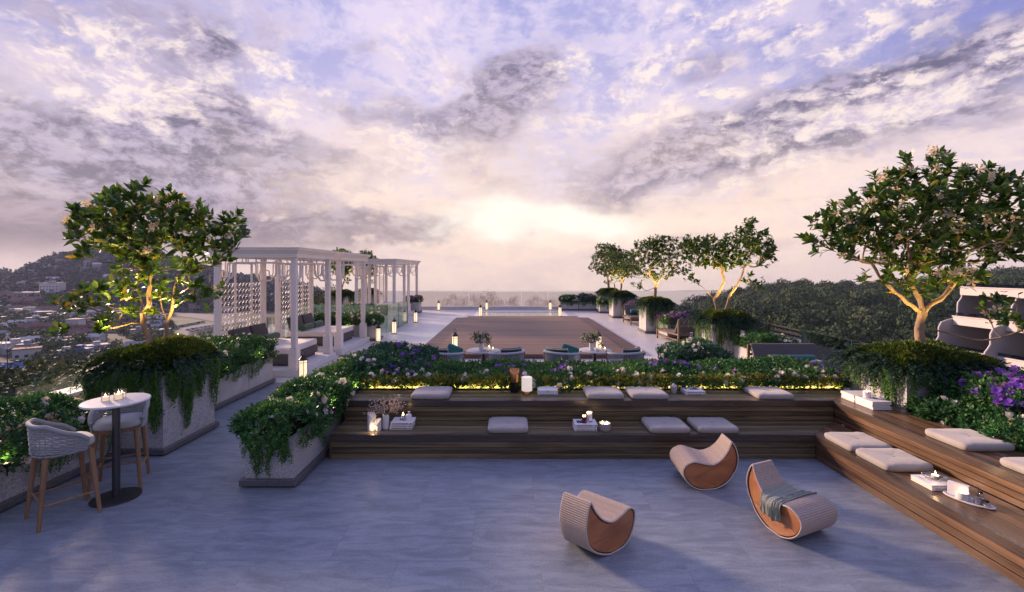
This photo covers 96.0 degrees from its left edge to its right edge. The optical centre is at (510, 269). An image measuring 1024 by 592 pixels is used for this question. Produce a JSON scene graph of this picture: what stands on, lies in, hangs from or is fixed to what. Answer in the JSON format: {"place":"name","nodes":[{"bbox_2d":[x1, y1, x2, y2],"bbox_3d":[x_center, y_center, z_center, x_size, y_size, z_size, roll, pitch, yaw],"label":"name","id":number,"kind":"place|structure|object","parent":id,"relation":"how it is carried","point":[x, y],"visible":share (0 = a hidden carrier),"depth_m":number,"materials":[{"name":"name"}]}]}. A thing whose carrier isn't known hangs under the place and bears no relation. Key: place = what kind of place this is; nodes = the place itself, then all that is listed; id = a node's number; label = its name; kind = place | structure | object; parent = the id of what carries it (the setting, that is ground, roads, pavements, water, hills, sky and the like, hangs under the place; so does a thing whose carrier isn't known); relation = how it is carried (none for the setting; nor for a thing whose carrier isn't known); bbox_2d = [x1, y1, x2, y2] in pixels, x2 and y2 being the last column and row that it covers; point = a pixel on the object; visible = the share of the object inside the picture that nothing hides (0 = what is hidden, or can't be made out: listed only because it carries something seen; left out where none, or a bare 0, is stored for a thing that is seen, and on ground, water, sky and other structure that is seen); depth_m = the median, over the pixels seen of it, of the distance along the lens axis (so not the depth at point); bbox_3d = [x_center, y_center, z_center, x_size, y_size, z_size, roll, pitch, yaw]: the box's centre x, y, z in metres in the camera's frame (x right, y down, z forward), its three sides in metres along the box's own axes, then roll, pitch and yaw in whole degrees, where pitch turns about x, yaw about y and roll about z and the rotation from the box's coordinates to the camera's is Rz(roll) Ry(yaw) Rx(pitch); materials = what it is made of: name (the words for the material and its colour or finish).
{"place":"outdoors","nodes":[
{"label":"outdoors","id":0,"kind":"place"},
{"bbox_2d":[171,318,224,335],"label":"field","id":1,"kind":"structure","parent":0,"point":[178,321],"depth_m":388.09,"materials":[{"name":"beige plant"}]},
{"bbox_2d":[172,312,248,323],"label":"road","id":2,"kind":"structure","parent":0,"point":[201,316],"depth_m":428.17,"materials":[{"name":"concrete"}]},
{"bbox_2d":[298,303,387,315],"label":"white flower shrub","id":3,"kind":"object","parent":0,"point":[350,307],"visible":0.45,"depth_m":20.12,"materials":[{"name":"green plant"}]},
{"bbox_2d":[347,340,441,374],"bbox_3d":[-2.096,1.625,8.378,1.666,0.566,2.155,0,0,0],"label":"purple flower shrub","id":4,"kind":"object","parent":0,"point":[398,352],"visible":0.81,"depth_m":8.00,"materials":[{"name":"green plant"}]},
{"bbox_2d":[0,256,908,366],"bbox_3d":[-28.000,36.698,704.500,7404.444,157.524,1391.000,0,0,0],"label":"terrain","id":5,"kind":"structure","parent":0,"point":[111,336],"depth_m":430.30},
{"bbox_2d":[11,346,42,360],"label":"town house","id":6,"kind":"structure","parent":5,"relation":"on","point":[19,353],"depth_m":228.89,"materials":[{"name":"grey paint"}]},
{"bbox_2d":[7,296,46,305],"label":"town building","id":7,"kind":"structure","parent":5,"relation":"on","point":[26,300],"depth_m":514.63,"materials":[{"name":"grey concrete"}]},
{"bbox_2d":[0,356,87,398],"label":"woodland below the parapet","id":8,"kind":"object","parent":5,"relation":"on","point":[44,373],"visible":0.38,"depth_m":54.36,"materials":[{"name":"green plant"}]},
{"bbox_2d":[39,281,65,291],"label":"town building","id":9,"kind":"structure","parent":5,"relation":"on","point":[48,286],"depth_m":555.00,"materials":[{"name":"grey"}]},
{"bbox_2d":[0,302,301,365],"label":"valley trees","id":10,"kind":"object","parent":5,"relation":"on","point":[51,347],"visible":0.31,"depth_m":298.65,"materials":[{"name":"green plant"}]},
{"bbox_2d":[0,245,354,310],"bbox_3d":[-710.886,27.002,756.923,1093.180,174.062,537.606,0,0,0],"label":"mountain forest","id":11,"kind":"object","parent":5,"relation":"on","point":[63,272],"visible":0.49,"depth_m":641.92,"materials":[{"name":"green plant"}]},
{"bbox_2d":[680,265,1023,343],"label":"hillside forest","id":12,"kind":"object","parent":5,"relation":"on","point":[867,312],"visible":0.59,"depth_m":184.63,"materials":[{"name":"green plant"}]},
{"bbox_2d":[936,283,1023,370],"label":"terraced building","id":13,"kind":"structure","parent":5,"relation":"on","point":[967,320],"depth_m":43.10,"materials":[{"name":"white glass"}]},
{"bbox_2d":[273,310,695,382],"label":"paving","id":14,"kind":"structure","parent":0,"point":[429,325],"depth_m":18.70,"materials":[{"name":"grey stone"}]},
{"bbox_2d":[188,308,315,338],"bbox_3d":[-7.280,1.934,13.805,0.018,1.052,6.786,0,0,0],"label":"glass balustrade","id":15,"kind":"object","parent":14,"relation":"on","point":[270,322],"visible":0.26,"depth_m":13.30,"materials":[{"name":"green"}]},
{"bbox_2d":[208,247,337,376],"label":"white pavilion","id":16,"kind":"structure","parent":14,"relation":"on","point":[263,255],"depth_m":10.97,"materials":[{"name":"wood"}]},
{"bbox_2d":[242,339,317,365],"bbox_3d":[-6.020,2.078,11.750,1.500,0.429,1.640,0,0,0],"label":"daybed","id":17,"kind":"object","parent":16,"relation":"on","point":[309,347],"visible":0.4,"depth_m":11.66,"materials":[{"name":"grey fabric"}]},
{"bbox_2d":[274,252,370,354],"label":"white pavilion","id":18,"kind":"structure","parent":14,"relation":"on","point":[340,347],"depth_m":14.16,"materials":[{"name":"wood"}]},
{"bbox_2d":[286,326,353,345],"bbox_3d":[-6.020,2.078,14.650,1.500,0.429,1.640,0,0,0],"label":"daybed","id":19,"kind":"object","parent":18,"relation":"on","point":[318,333],"visible":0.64,"depth_m":13.93,"materials":[{"name":"grey fabric"}]},
{"bbox_2d":[331,296,353,311],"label":"stone planter","id":20,"kind":"object","parent":14,"relation":"on","point":[346,300],"visible":0.04,"depth_m":24.33,"materials":[{"name":"stone"}]},
{"bbox_2d":[331,247,354,289],"bbox_3d":[-9.111,0.091,24.821,1.704,2.692,2.314,0,0,-65],"label":"flowering tree","id":21,"kind":"object","parent":20,"relation":"on","point":[347,269],"visible":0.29,"depth_m":24.48,"materials":[{"name":"green plant"}]},
{"bbox_2d":[323,323,382,340],"bbox_3d":[-5.830,2.185,16.275,2.440,0.550,0.750,0,0,0],"label":"stone planter","id":22,"kind":"object","parent":14,"relation":"on","point":[371,331],"visible":0.18,"depth_m":15.95,"materials":[{"name":"stone"}]},
{"bbox_2d":[314,311,384,325],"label":"white flower shrub","id":23,"kind":"object","parent":22,"relation":"in","point":[354,318],"visible":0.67,"depth_m":15.97,"materials":[{"name":"green plant"}]},
{"bbox_2d":[353,259,408,310],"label":"white pavilion","id":24,"kind":"structure","parent":14,"relation":"on","point":[394,262],"depth_m":21.76,"materials":[{"name":"wood"}]},
{"bbox_2d":[373,260,420,315],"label":"white pavilion","id":25,"kind":"structure","parent":14,"relation":"on","point":[408,264],"depth_m":25.36,"materials":[{"name":"wood"}]},
{"bbox_2d":[388,300,407,332],"bbox_3d":[-4.785,1.919,19.615,0.018,1.082,3.167,0,0,1],"label":"glass balustrade","id":26,"kind":"object","parent":14,"relation":"on","point":[398,311],"visible":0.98,"depth_m":19.60,"materials":[{"name":"green"}]},
{"bbox_2d":[421,306,557,309],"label":"parapet wall","id":27,"kind":"structure","parent":14,"relation":"on","point":[490,307],"depth_m":28.53,"materials":[{"name":"grey concrete"}]},
{"bbox_2d":[487,346,524,367],"bbox_3d":[-0.076,2.085,10.317,0.854,0.753,0.772,0,0,-36],"label":"rope armchair","id":28,"kind":"object","parent":14,"relation":"on","point":[514,353],"visible":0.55,"depth_m":10.05,"materials":[{"name":"grey fabric"}]},
{"bbox_2d":[543,346,581,362],"bbox_3d":[1.123,2.085,10.319,0.854,0.753,0.772,0,0,41],"label":"rope armchair","id":29,"kind":"object","parent":14,"relation":"on","point":[552,354],"visible":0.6,"depth_m":10.06,"materials":[{"name":"grey fabric"}]},
{"bbox_2d":[579,347,611,363],"bbox_3d":[1.930,2.152,10.620,0.770,0.615,0.770,0,0,0],"label":"round table","id":30,"kind":"object","parent":14,"relation":"on","point":[588,351],"visible":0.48,"depth_m":10.55,"materials":[{"name":"white stone"}]},
{"bbox_2d":[579,331,604,350],"bbox_3d":[1.864,1.614,10.579,0.606,0.460,0.538,0,0,0],"label":"flower vase","id":31,"kind":"object","parent":30,"relation":"on","point":[593,336],"visible":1,"depth_m":10.52,"materials":[{"name":"white ceramic"}]},
{"bbox_2d":[608,297,631,317],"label":"stone planter","id":32,"kind":"object","parent":14,"relation":"on","point":[615,311],"visible":0.52,"depth_m":23.53,"materials":[{"name":"stone"}]},
{"bbox_2d":[595,250,646,293],"bbox_3d":[5.743,0.154,23.997,2.314,2.563,1.704,0,0,-29],"label":"flowering tree","id":33,"kind":"object","parent":32,"relation":"on","point":[616,257],"visible":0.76,"depth_m":23.91,"materials":[{"name":"green plant"}]},
{"bbox_2d":[603,289,639,308],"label":"juniper shrub","id":34,"kind":"object","parent":32,"relation":"in","point":[611,294],"visible":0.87,"depth_m":23.52,"materials":[{"name":"green plant"}]},
{"bbox_2d":[605,346,644,363],"bbox_3d":[2.584,2.085,10.317,0.854,0.753,0.772,0,0,-36],"label":"rope armchair","id":35,"kind":"object","parent":14,"relation":"on","point":[636,353],"visible":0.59,"depth_m":10.04,"materials":[{"name":"grey fabric"}]},
{"bbox_2d":[623,304,638,324],"bbox_3d":[6.050,2.045,21.078,1.530,0.830,1.395,0,0,0],"label":"slung lounge chair","id":36,"kind":"object","parent":14,"relation":"on","point":[631,317],"visible":0.45,"depth_m":21.49,"materials":[{"name":"brown wood"}]},
{"bbox_2d":[638,306,671,332],"bbox_3d":[5.720,1.935,18.300,1.100,1.050,1.040,0,0,0],"label":"stone planter","id":37,"kind":"object","parent":14,"relation":"on","point":[645,326],"visible":0.44,"depth_m":17.83,"materials":[{"name":"stone"}]},
{"bbox_2d":[632,295,679,324],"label":"juniper shrub","id":38,"kind":"object","parent":37,"relation":"in","point":[650,302],"visible":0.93,"depth_m":17.78,"materials":[{"name":"green plant"}]},
{"bbox_2d":[620,234,692,296],"bbox_3d":[5.731,-0.008,18.336,2.655,2.881,1.657,0,0,-24],"label":"flowering tree","id":39,"kind":"object","parent":37,"relation":"in","point":[653,244],"visible":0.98,"depth_m":18.19,"materials":[{"name":"green plant"}]},
{"bbox_2d":[655,321,689,338],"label":"stone planter","id":40,"kind":"object","parent":14,"relation":"on","point":[664,333],"visible":0.37,"depth_m":16.50,"materials":[{"name":"stone"}]},
{"bbox_2d":[653,310,689,334],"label":"magenta flower shrub","id":41,"kind":"object","parent":40,"relation":"in","point":[669,317],"visible":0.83,"depth_m":16.66,"materials":[{"name":"purple plant"}]},
{"bbox_2d":[656,319,696,341],"bbox_3d":[6.153,2.045,16.156,1.530,0.830,1.395,0,0,-13],"label":"slung lounge chair","id":42,"kind":"object","parent":14,"relation":"on","point":[681,327],"visible":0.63,"depth_m":15.59,"materials":[{"name":"brown wood"}]},
{"bbox_2d":[697,324,750,358],"bbox_3d":[5.700,1.935,12.375,1.100,1.050,1.050,0,0,0],"label":"stone planter","id":43,"kind":"object","parent":14,"relation":"on","point":[731,348],"visible":0.17,"depth_m":11.90,"materials":[{"name":"stone"}]},
{"bbox_2d":[683,308,766,347],"bbox_3d":[5.721,1.614,12.378,1.825,1.196,1.827,0,0,0],"label":"juniper shrub","id":44,"kind":"object","parent":43,"relation":"in","point":[730,317],"visible":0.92,"depth_m":11.89,"materials":[{"name":"green plant"}]},
{"bbox_2d":[675,216,778,314],"bbox_3d":[5.831,-0.012,12.428,2.802,2.898,1.312,0,0,0],"label":"flowering tree","id":45,"kind":"object","parent":43,"relation":"on","point":[718,259],"visible":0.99,"depth_m":12.29,"materials":[{"name":"green plant"}]},
{"bbox_2d":[637,296,866,371],"bbox_3d":[7.150,1.969,15.505,0.018,0.982,24.986,0,0,0],"label":"glass balustrade","id":46,"kind":"object","parent":14,"relation":"on","point":[827,345],"visible":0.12,"depth_m":10.79,"materials":[{"name":"grey"}]},
{"bbox_2d":[735,344,822,363],"bbox_3d":[6.100,2.180,10.675,0.900,0.560,2.250,0,0,0],"label":"stone planter","id":47,"kind":"object","parent":14,"relation":"on","point":[740,352],"visible":0.08,"depth_m":11.39,"materials":[{"name":"stone"}]},
{"bbox_2d":[730,328,799,352],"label":"white flower shrub","id":48,"kind":"object","parent":47,"relation":"in","point":[763,336],"visible":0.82,"depth_m":10.89,"materials":[{"name":"green plant"}]},
{"bbox_2d":[747,343,848,387],"bbox_3d":[6.020,2.045,9.578,1.530,0.830,1.395,0,0,0],"label":"outdoor sofa","id":49,"kind":"object","parent":14,"relation":"on","point":[762,349],"visible":0.19,"depth_m":10.14,"materials":[{"name":"grey fabric"}]},
{"bbox_2d":[0,383,1023,591],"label":"floor","id":50,"kind":"structure","parent":0,"point":[194,516],"depth_m":4.27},
{"bbox_2d":[0,384,84,428],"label":"parapet wall","id":51,"kind":"structure","parent":50,"relation":"on","point":[77,392],"depth_m":7.49,"materials":[{"name":"white stone"}]},
{"bbox_2d":[0,430,111,511],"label":"stone planter","id":52,"kind":"object","parent":50,"relation":"on","point":[13,488],"visible":0.24,"depth_m":5.03,"materials":[{"name":"stone"}]},
{"bbox_2d":[0,389,111,476],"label":"white flower shrub","id":53,"kind":"object","parent":52,"relation":"in","point":[14,441],"visible":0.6,"depth_m":5.23,"materials":[{"name":"green plant"}]},
{"bbox_2d":[24,418,101,533],"bbox_3d":[-4.491,1.968,4.611,0.530,0.988,0.500,0,0,34],"label":"bar stool","id":54,"kind":"object","parent":50,"relation":"on","point":[54,440],"visible":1,"depth_m":4.49,"materials":[{"name":"grey wicker"}]},
{"bbox_2d":[78,393,150,507],"bbox_3d":[-4.262,1.931,4.975,0.596,1.057,0.596,0,0,0],"label":"bar table","id":55,"kind":"object","parent":50,"relation":"on","point":[117,494],"visible":0.91,"depth_m":4.94,"materials":[{"name":"grey metal"}]},
{"bbox_2d":[87,399,149,497],"bbox_3d":[-4.475,1.968,5.279,0.531,0.988,0.500,0,0,-29],"label":"bar stool","id":56,"kind":"object","parent":50,"relation":"on","point":[130,421],"visible":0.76,"depth_m":5.21,"materials":[{"name":"brown wood"}]},
{"bbox_2d":[89,361,218,454],"bbox_3d":[-5.120,1.935,6.650,1.100,1.050,1.160,0,0,0],"label":"stone planter","id":57,"kind":"object","parent":50,"relation":"on","point":[172,433],"visible":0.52,"depth_m":6.29,"materials":[{"name":"concrete"}]},
{"bbox_2d":[50,333,231,434],"bbox_3d":[-5.142,1.589,6.656,1.815,1.302,1.949,0,0,0],"label":"juniper shrub","id":58,"kind":"object","parent":57,"relation":"in","point":[182,354],"visible":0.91,"depth_m":6.19,"materials":[{"name":"green plant"}]},
{"bbox_2d":[43,176,251,356],"bbox_3d":[-5.054,0.061,6.624,2.506,2.751,1.742,0,0,23],"label":"flowering tree","id":59,"kind":"object","parent":57,"relation":"on","point":[145,236],"visible":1,"depth_m":6.45,"materials":[{"name":"green plant"}]},
{"bbox_2d":[214,355,275,409],"bbox_3d":[-5.950,2.160,8.685,1.600,0.600,2.830,0,0,0],"label":"stone planter","id":60,"kind":"object","parent":50,"relation":"on","point":[229,390],"visible":0.23,"depth_m":8.93,"materials":[{"name":"stone"}]},
{"bbox_2d":[81,332,279,383],"bbox_3d":[-5.921,1.756,8.660,1.940,0.866,3.236,0,0,0],"label":"white flower shrub","id":61,"kind":"object","parent":60,"relation":"in","point":[254,349],"visible":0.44,"depth_m":9.14,"materials":[{"name":"green plant"}]},
{"bbox_2d":[239,401,360,485],"bbox_3d":[-2.745,2.185,7.220,0.650,0.550,4.060,0,0,0],"label":"stone planter","id":62,"kind":"object","parent":50,"relation":"on","point":[307,461],"visible":0.38,"depth_m":5.24,"materials":[{"name":"stone"}]},
{"bbox_2d":[227,349,385,477],"bbox_3d":[-2.716,1.898,7.117,1.206,0.907,4.603,0,0,0],"label":"white flower shrub","id":63,"kind":"object","parent":62,"relation":"in","point":[312,398],"visible":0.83,"depth_m":5.41,"materials":[{"name":"green plant"}]},
{"bbox_2d":[560,490,635,555],"bbox_3d":[0.738,2.204,4.145,0.504,0.510,0.668,0,0,41],"label":"rocking chair","id":64,"kind":"object","parent":50,"relation":"on","point":[596,523],"visible":1,"depth_m":3.97,"materials":[{"name":"beige wicker"}]},
{"bbox_2d":[361,389,841,424],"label":"planter wall","id":65,"kind":"structure","parent":50,"relation":"on","point":[613,420],"depth_m":7.24,"materials":[{"name":"wood"}]},
{"bbox_2d":[356,353,851,392],"bbox_3d":[1.459,1.688,7.781,8.086,0.433,1.810,0,0,0],"label":"flowering hedge","id":66,"kind":"object","parent":65,"relation":"on","point":[559,369],"visible":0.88,"depth_m":7.42,"materials":[{"name":"green plant"}]},
{"bbox_2d":[360,372,849,390],"bbox_3d":[1.450,1.741,7.207,7.607,0.306,0.413,0,0,0],"label":"golden groundcover","id":67,"kind":"object","parent":65,"relation":"on","point":[378,385],"visible":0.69,"depth_m":7.12,"materials":[{"name":"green plant"}]},
{"bbox_2d":[329,391,1023,587],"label":"tiered bench","id":68,"kind":"object","parent":50,"relation":"on","point":[993,539],"visible":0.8,"depth_m":5.99,"materials":[{"name":"brown wood"}]},
{"bbox_2d":[367,412,380,431],"bbox_3d":[-1.823,2.023,6.150,0.182,0.230,0.110,0,0,0],"label":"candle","id":69,"kind":"object","parent":68,"relation":"on","point":[373,423],"visible":1,"depth_m":6.12,"materials":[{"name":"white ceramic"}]},
{"bbox_2d":[363,394,405,428],"bbox_3d":[-1.674,1.897,6.181,0.398,0.482,0.496,0,0,30],"label":"branch vase","id":70,"kind":"object","parent":68,"relation":"on","point":[385,420],"visible":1,"depth_m":6.18,"materials":[{"name":"white ceramic"}]},
{"bbox_2d":[411,386,451,399],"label":"seat cushion","id":71,"kind":"object","parent":68,"relation":"on","point":[432,393],"visible":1,"depth_m":6.65,"materials":[{"name":"beige fabric"}]},
{"bbox_2d":[488,417,527,432],"bbox_3d":[-0.040,2.097,6.260,0.540,0.083,0.480,0,0,0],"label":"seat cushion","id":72,"kind":"object","parent":68,"relation":"on","point":[507,424],"visible":1,"depth_m":6.12,"materials":[{"name":"beige fabric"}]},
{"bbox_2d":[510,368,518,392],"bbox_3d":[0.054,1.677,6.990,0.150,0.342,0.150,0,0,0],"label":"vase","id":73,"kind":"object","parent":68,"relation":"on","point":[514,376],"visible":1,"depth_m":6.93,"materials":[{"name":"brown glass"}]},
{"bbox_2d":[583,386,623,399],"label":"seat cushion","id":74,"kind":"object","parent":68,"relation":"on","point":[604,393],"visible":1,"depth_m":6.64,"materials":[{"name":"beige fabric"}]},
{"bbox_2d":[625,386,667,399],"bbox_3d":[1.992,1.807,6.805,0.535,0.083,0.490,0,0,0],"label":"seat cushion","id":75,"kind":"object","parent":68,"relation":"on","point":[648,393],"visible":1,"depth_m":6.63,"materials":[{"name":"beige fabric"}]},
{"bbox_2d":[641,417,689,433],"bbox_3d":[2.090,2.097,6.255,0.540,0.083,0.490,0,0,0],"label":"seat cushion","id":76,"kind":"object","parent":68,"relation":"on","point":[665,425],"visible":1,"depth_m":6.10,"materials":[{"name":"beige fabric"}]},
{"bbox_2d":[687,417,738,433],"bbox_3d":[2.725,2.097,6.255,0.540,0.083,0.490,0,0,0],"label":"seat cushion","id":77,"kind":"object","parent":68,"relation":"on","point":[713,425],"visible":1,"depth_m":6.11,"materials":[{"name":"beige fabric"}]},
{"bbox_2d":[743,386,793,399],"bbox_3d":[3.795,1.807,6.805,0.530,0.083,0.490,0,0,0],"label":"seat cushion","id":78,"kind":"object","parent":68,"relation":"on","point":[769,393],"visible":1,"depth_m":6.66,"materials":[{"name":"beige fabric"}]},
{"bbox_2d":[824,432,891,451],"bbox_3d":[4.240,2.097,5.645,0.520,0.083,0.510,0,0,0],"label":"seat cushion","id":79,"kind":"object","parent":68,"relation":"on","point":[851,441],"visible":0.86,"depth_m":5.58,"materials":[{"name":"beige fabric"}]},
{"bbox_2d":[855,401,891,409],"bbox_3d":[4.907,1.831,6.239,0.255,0.034,0.310,0,0,0],"label":"book","id":80,"kind":"object","parent":68,"relation":"on","point":[877,408],"visible":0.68,"depth_m":6.09,"materials":[{"name":"white paper"}]},
{"bbox_2d":[855,398,889,406],"bbox_3d":[4.893,1.797,6.235,0.243,0.034,0.298,0,0,0],"label":"book","id":81,"kind":"object","parent":80,"relation":"on","point":[863,402],"visible":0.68,"depth_m":6.12,"materials":[{"name":"white paper"}]},
{"bbox_2d":[855,396,891,404],"bbox_3d":[4.902,1.761,6.238,0.255,0.037,0.310,0,0,0],"label":"book","id":82,"kind":"object","parent":81,"relation":"on","point":[873,400],"visible":0.96,"depth_m":6.15,"materials":[{"name":"white paper"}]},
{"bbox_2d":[856,448,932,471],"bbox_3d":[4.240,2.097,5.117,0.520,0.083,0.495,0,0,0],"label":"seat cushion","id":83,"kind":"object","parent":68,"relation":"on","point":[892,459],"visible":1,"depth_m":5.01,"materials":[{"name":"beige fabric"}]},
{"bbox_2d":[910,478,946,490],"bbox_3d":[4.180,2.125,4.580,0.210,0.027,0.241,0,0,0],"label":"book","id":84,"kind":"object","parent":68,"relation":"on","point":[930,488],"visible":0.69,"depth_m":4.48,"materials":[{"name":"white paper"}]},
{"bbox_2d":[911,474,946,487],"bbox_3d":[4.176,2.098,4.580,0.208,0.026,0.237,0,0,-1],"label":"book","id":85,"kind":"object","parent":84,"relation":"on","point":[921,478],"visible":0.79,"depth_m":4.54,"materials":[{"name":"grey paper"}]},
{"bbox_2d":[925,428,1014,450],"bbox_3d":[4.893,1.807,4.935,0.535,0.083,0.510,0,0,0],"label":"seat cushion","id":86,"kind":"object","parent":68,"relation":"on","point":[967,439],"visible":1,"depth_m":4.82,"materials":[{"name":"beige fabric"}]},
{"bbox_2d":[943,491,996,509],"bbox_3d":[4.235,2.131,4.265,0.170,0.016,0.370,0,0,-26],"label":"tray","id":87,"kind":"object","parent":68,"relation":"on","point":[971,502],"visible":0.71,"depth_m":4.22,"materials":[{"name":"white ceramic"}]},
{"bbox_2d":[947,480,969,494],"bbox_3d":[4.215,2.069,4.339,0.044,0.118,0.150,0,0,-32],"label":"white box","id":88,"kind":"object","parent":87,"relation":"on","point":[952,486],"visible":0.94,"depth_m":4.34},
{"bbox_2d":[1000,457,1023,473],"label":"seat cushion","id":89,"kind":"object","parent":68,"relation":"on","point":[1015,464],"visible":1,"depth_m":4.28,"materials":[{"name":"beige fabric"}]},
{"bbox_2d":[655,336,733,362],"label":"white flower shrub","id":90,"kind":"object","parent":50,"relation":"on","point":[682,349],"visible":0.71,"depth_m":8.96,"materials":[{"name":"green plant"}]},
{"bbox_2d":[670,434,738,489],"bbox_3d":[2.258,2.204,5.368,0.668,0.510,0.504,0,0,3],"label":"rocking chair","id":91,"kind":"object","parent":50,"relation":"on","point":[714,465],"visible":1,"depth_m":5.21,"materials":[{"name":"beige wicker"}]},
{"bbox_2d":[746,460,837,539],"bbox_3d":[2.647,2.204,4.440,0.504,0.510,0.668,0,0,-23],"label":"rocking chair","id":92,"kind":"object","parent":50,"relation":"on","point":[805,515],"visible":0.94,"depth_m":4.25,"materials":[{"name":"beige wicker"}]},
{"bbox_2d":[760,482,816,523],"bbox_3d":[2.633,2.236,4.417,0.557,0.217,0.266,0,0,-23],"label":"throw blanket","id":93,"kind":"object","parent":92,"relation":"on","point":[773,499],"visible":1,"depth_m":4.39,"materials":[{"name":"grey fabric"}]},
{"bbox_2d":[845,362,957,431],"bbox_3d":[5.840,1.935,6.610,1.300,1.050,1.120,0,0,0],"label":"stone planter","id":94,"kind":"object","parent":50,"relation":"on","point":[900,396],"visible":0.06,"depth_m":6.23,"materials":[{"name":"concrete"}]},
{"bbox_2d":[793,143,1023,358],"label":"flowering tree","id":95,"kind":"object","parent":94,"relation":"in","point":[930,198],"visible":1,"depth_m":6.29,"materials":[{"name":"green plant"}]},
{"bbox_2d":[817,337,1012,411],"bbox_3d":[5.828,1.440,6.609,2.147,0.951,1.948,0,0,0],"label":"juniper shrub","id":96,"kind":"object","parent":94,"relation":"in","point":[893,361],"visible":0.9,"depth_m":6.20,"materials":[{"name":"green plant"}]},
{"bbox_2d":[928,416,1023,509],"bbox_3d":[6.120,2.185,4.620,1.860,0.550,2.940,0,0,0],"label":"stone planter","id":97,"kind":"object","parent":50,"relation":"on","point":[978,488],"depth_m":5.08,"materials":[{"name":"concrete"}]},
{"bbox_2d":[900,395,1023,452],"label":"white flower shrub","id":98,"kind":"object","parent":97,"relation":"in","point":[955,412],"visible":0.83,"depth_m":5.32,"materials":[{"name":"green plant"}]},
{"bbox_2d":[925,365,1023,425],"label":"purple flower shrub","id":99,"kind":"object","parent":97,"relation":"in","point":[1007,391],"visible":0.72,"depth_m":5.54,"materials":[{"name":"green plant"}]},
{"bbox_2d":[0,0,1023,290],"label":"sky","id":100,"kind":"structure","parent":0,"point":[490,145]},
{"bbox_2d":[464,312,578,316],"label":"reflecting pool","id":101,"kind":"structure","parent":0,"point":[519,314],"depth_m":25.25,"materials":[{"name":"liquid"}]},
{"bbox_2d":[419,316,645,358],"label":"wooden platform","id":102,"kind":"structure","parent":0,"point":[533,337],"depth_m":16.79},
{"bbox_2d":[353,291,726,308],"bbox_3d":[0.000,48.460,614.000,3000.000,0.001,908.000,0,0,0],"label":"sea","id":103,"kind":"structure","parent":0,"point":[430,298],"depth_m":871.89,"materials":[{"name":"grey liquid"}]},
{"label":"stone planter","id":104,"kind":"object","parent":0,"visible":0},
{"bbox_2d":[588,242,628,289],"bbox_3d":[5.773,-0.121,27.414,1.604,3.111,3.377,0,0,-36],"label":"flowering tree","id":105,"kind":"object","parent":104,"relation":"in","point":[606,248],"visible":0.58,"depth_m":27.41,"materials":[{"name":"green plant"}]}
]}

